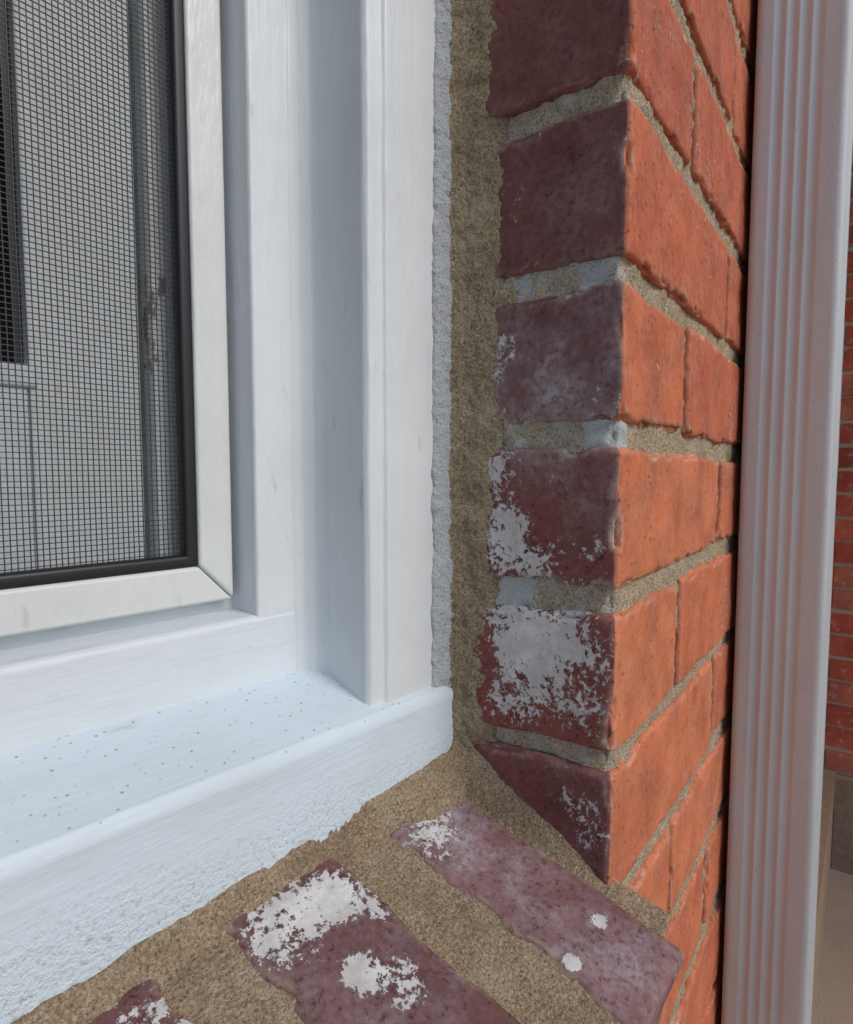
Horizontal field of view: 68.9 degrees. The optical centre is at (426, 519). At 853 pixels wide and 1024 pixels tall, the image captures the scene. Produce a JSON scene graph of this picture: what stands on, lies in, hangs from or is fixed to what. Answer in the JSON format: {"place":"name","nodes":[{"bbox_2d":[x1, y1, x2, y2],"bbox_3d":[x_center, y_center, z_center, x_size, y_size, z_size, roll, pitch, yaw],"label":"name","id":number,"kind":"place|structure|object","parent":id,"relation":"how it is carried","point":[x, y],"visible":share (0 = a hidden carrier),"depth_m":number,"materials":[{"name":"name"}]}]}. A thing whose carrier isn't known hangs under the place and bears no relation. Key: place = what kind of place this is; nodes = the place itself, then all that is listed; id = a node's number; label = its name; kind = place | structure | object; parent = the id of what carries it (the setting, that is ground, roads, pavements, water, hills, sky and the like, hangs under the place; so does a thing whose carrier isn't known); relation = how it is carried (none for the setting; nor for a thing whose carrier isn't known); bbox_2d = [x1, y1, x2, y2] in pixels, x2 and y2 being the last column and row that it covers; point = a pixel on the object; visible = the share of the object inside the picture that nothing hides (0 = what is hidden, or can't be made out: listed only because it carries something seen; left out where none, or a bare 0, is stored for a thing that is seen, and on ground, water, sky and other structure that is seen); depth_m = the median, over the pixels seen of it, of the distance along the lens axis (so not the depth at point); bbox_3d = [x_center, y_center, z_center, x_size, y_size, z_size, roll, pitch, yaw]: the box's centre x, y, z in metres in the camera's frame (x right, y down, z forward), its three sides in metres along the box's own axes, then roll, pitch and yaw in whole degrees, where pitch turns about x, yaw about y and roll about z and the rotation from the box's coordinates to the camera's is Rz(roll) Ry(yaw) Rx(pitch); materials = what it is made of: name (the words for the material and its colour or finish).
{"place":"outdoors","nodes":[
{"label":"outdoors","id":0,"kind":"place"},
{"bbox_2d":[824,495,836,818],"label":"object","id":1,"kind":"structure","parent":0,"point":[824,749],"depth_m":2.50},
{"bbox_2d":[814,819,852,1023],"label":"pavement","id":2,"kind":"structure","parent":0,"point":[834,1001],"depth_m":1.53,"materials":[{"name":"concrete"}]},
{"bbox_2d":[721,0,852,1023],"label":"downspout","id":3,"kind":"object","parent":2,"relation":"on","point":[801,178],"depth_m":0.45,"materials":[{"name":"metal"}]},
{"bbox_2d":[811,771,834,1023],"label":"foundation","id":4,"kind":"object","parent":2,"relation":"on","point":[827,809],"visible":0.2,"depth_m":1.55,"materials":[{"name":"grey concrete"}]},
{"bbox_2d":[823,168,851,763],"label":"wall bricks","id":5,"kind":"object","parent":4,"relation":"on","point":[836,487],"depth_m":1.83,"materials":[{"name":"red brick"}]},
{"bbox_2d":[823,147,852,770],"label":"mortar bed","id":6,"kind":"object","parent":4,"relation":"on","point":[839,428],"depth_m":1.90,"materials":[{"name":"grey concrete"}]},
{"bbox_2d":[831,773,852,874],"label":"wing foundation","id":7,"kind":"object","parent":2,"relation":"on","point":[842,851],"visible":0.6,"depth_m":1.85,"materials":[{"name":"grey concrete"}]},
{"bbox_2d":[824,158,852,776],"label":"wing mortar","id":8,"kind":"object","parent":7,"relation":"on","point":[844,445],"visible":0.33,"depth_m":1.84,"materials":[{"name":"grey concrete"}]},
{"bbox_2d":[825,165,852,774],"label":"wing bricks","id":9,"kind":"object","parent":7,"relation":"on","point":[842,693],"visible":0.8,"depth_m":1.84,"materials":[{"name":"red brick"}]},
{"bbox_2d":[837,155,852,476],"label":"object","id":10,"kind":"structure","parent":0,"point":[852,155],"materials":[{"name":"red brick"}]},
{"bbox_3d":[-0.322,0.624,0.002,0.292,0.735,0.968,3,5,35],"label":"mortar bed","id":11,"kind":"object","parent":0,"visible":0},
{"bbox_2d":[471,0,757,1023],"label":"corner bricks","id":12,"kind":"object","parent":11,"relation":"on","point":[599,184],"visible":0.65,"depth_m":0.28,"materials":[{"name":"red brick"}]},
{"bbox_2d":[495,0,754,1023],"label":"corner mortar","id":13,"kind":"object","parent":11,"relation":"on","point":[545,592],"visible":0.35,"depth_m":0.29,"materials":[{"name":"beige concrete"}]},
{"bbox_3d":[-0.296,0.229,-0.051,0.268,0.070,0.956,3,5,35],"label":"sill bed","id":14,"kind":"object","parent":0,"visible":0},
{"bbox_2d":[0,669,452,1023],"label":"sub sill","id":15,"kind":"structure","parent":14,"relation":"on","point":[119,838],"depth_m":0.21,"materials":[{"name":"paint"}]},
{"bbox_2d":[0,599,295,752],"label":"frame bottom rail","id":16,"kind":"object","parent":15,"relation":"on","point":[60,682],"visible":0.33,"depth_m":0.23,"materials":[{"name":"paint"}]},
{"bbox_2d":[0,385,35,572],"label":"sash bottom rail","id":17,"kind":"object","parent":16,"relation":"on","point":[10,478],"visible":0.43,"depth_m":0.23,"materials":[{"name":"white plastic"}]},
{"bbox_2d":[0,311,2,360],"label":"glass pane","id":18,"kind":"object","parent":17,"relation":"attached to","point":[1,336],"visible":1,"depth_m":0.24,"materials":[{"name":"black glass"}]},
{"bbox_2d":[0,0,23,363],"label":"glazing gasket","id":19,"kind":"object","parent":17,"relation":"attached to","point":[5,232],"visible":0.69,"depth_m":0.23,"materials":[{"name":"black rubber"}]},
{"bbox_2d":[0,361,37,387],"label":"sash bead bottom","id":20,"kind":"object","parent":17,"relation":"attached to","point":[18,373],"visible":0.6,"depth_m":0.23,"materials":[{"name":"white plastic"}]},
{"bbox_2d":[7,0,145,568],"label":"sash stile","id":21,"kind":"object","parent":16,"relation":"on","point":[53,285],"visible":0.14,"depth_m":0.24,"materials":[{"name":"paint"}]},
{"bbox_2d":[0,0,180,572],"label":"screen mesh","id":22,"kind":"object","parent":16,"relation":"on","point":[86,272],"visible":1,"depth_m":0.23,"materials":[{"name":"black metal"}]},
{"bbox_2d":[0,554,195,589],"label":"screen gasket","id":23,"kind":"object","parent":22,"relation":"attached to","point":[28,578],"visible":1,"depth_m":0.23,"materials":[{"name":"black rubber"}]},
{"bbox_2d":[164,0,197,565],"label":"window screen gasket","id":24,"kind":"object","parent":22,"relation":"attached to","point":[180,244],"visible":1,"depth_m":0.25,"materials":[{"name":"black rubber"}]},
{"bbox_2d":[0,567,230,637],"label":"screen frame bottom","id":25,"kind":"object","parent":16,"relation":"on","point":[29,609],"visible":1,"depth_m":0.23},
{"bbox_2d":[128,0,179,557],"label":"jamb liner","id":26,"kind":"object","parent":16,"relation":"on","point":[153,290],"visible":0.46,"depth_m":0.26,"materials":[{"name":"paint"}]},
{"bbox_2d":[183,0,232,595],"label":"screen frame","id":27,"kind":"object","parent":16,"relation":"on","point":[202,51],"visible":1,"depth_m":0.26,"materials":[{"name":"white plastic"}]},
{"bbox_2d":[220,0,305,670],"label":"frame","id":28,"kind":"object","parent":16,"relation":"on","point":[258,38],"visible":0.57,"depth_m":0.27,"materials":[{"name":"paint"}]},
{"bbox_2d":[296,0,434,705],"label":"brick mould","id":29,"kind":"object","parent":15,"relation":"on","point":[365,69],"visible":0.62,"depth_m":0.27,"materials":[{"name":"paint"}]},
{"bbox_2d":[88,801,683,1023],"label":"sill bricks","id":30,"kind":"object","parent":14,"relation":"on","point":[330,941],"visible":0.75,"depth_m":0.22,"materials":[{"name":"brick"}]},
{"bbox_2d":[10,741,671,1023],"bbox_3d":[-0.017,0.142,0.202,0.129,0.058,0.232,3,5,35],"label":"sill mortar","id":31,"kind":"object","parent":30,"relation":"on","point":[197,966],"visible":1,"depth_m":0.23,"materials":[{"name":"beige concrete"}]},
{"bbox_2d":[430,0,508,747],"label":"jamb mortar fillet","id":32,"kind":"object","parent":31,"relation":"on","point":[471,137],"visible":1,"depth_m":0.29,"materials":[{"name":"beige concrete"}]},
{"bbox_2d":[480,736,514,795],"bbox_3d":[0.040,0.132,0.297,0.076,0.064,0.012,3,5,35],"label":"reveal smear","id":33,"kind":"object","parent":31,"relation":"on","point":[494,739],"visible":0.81,"depth_m":0.30}
]}

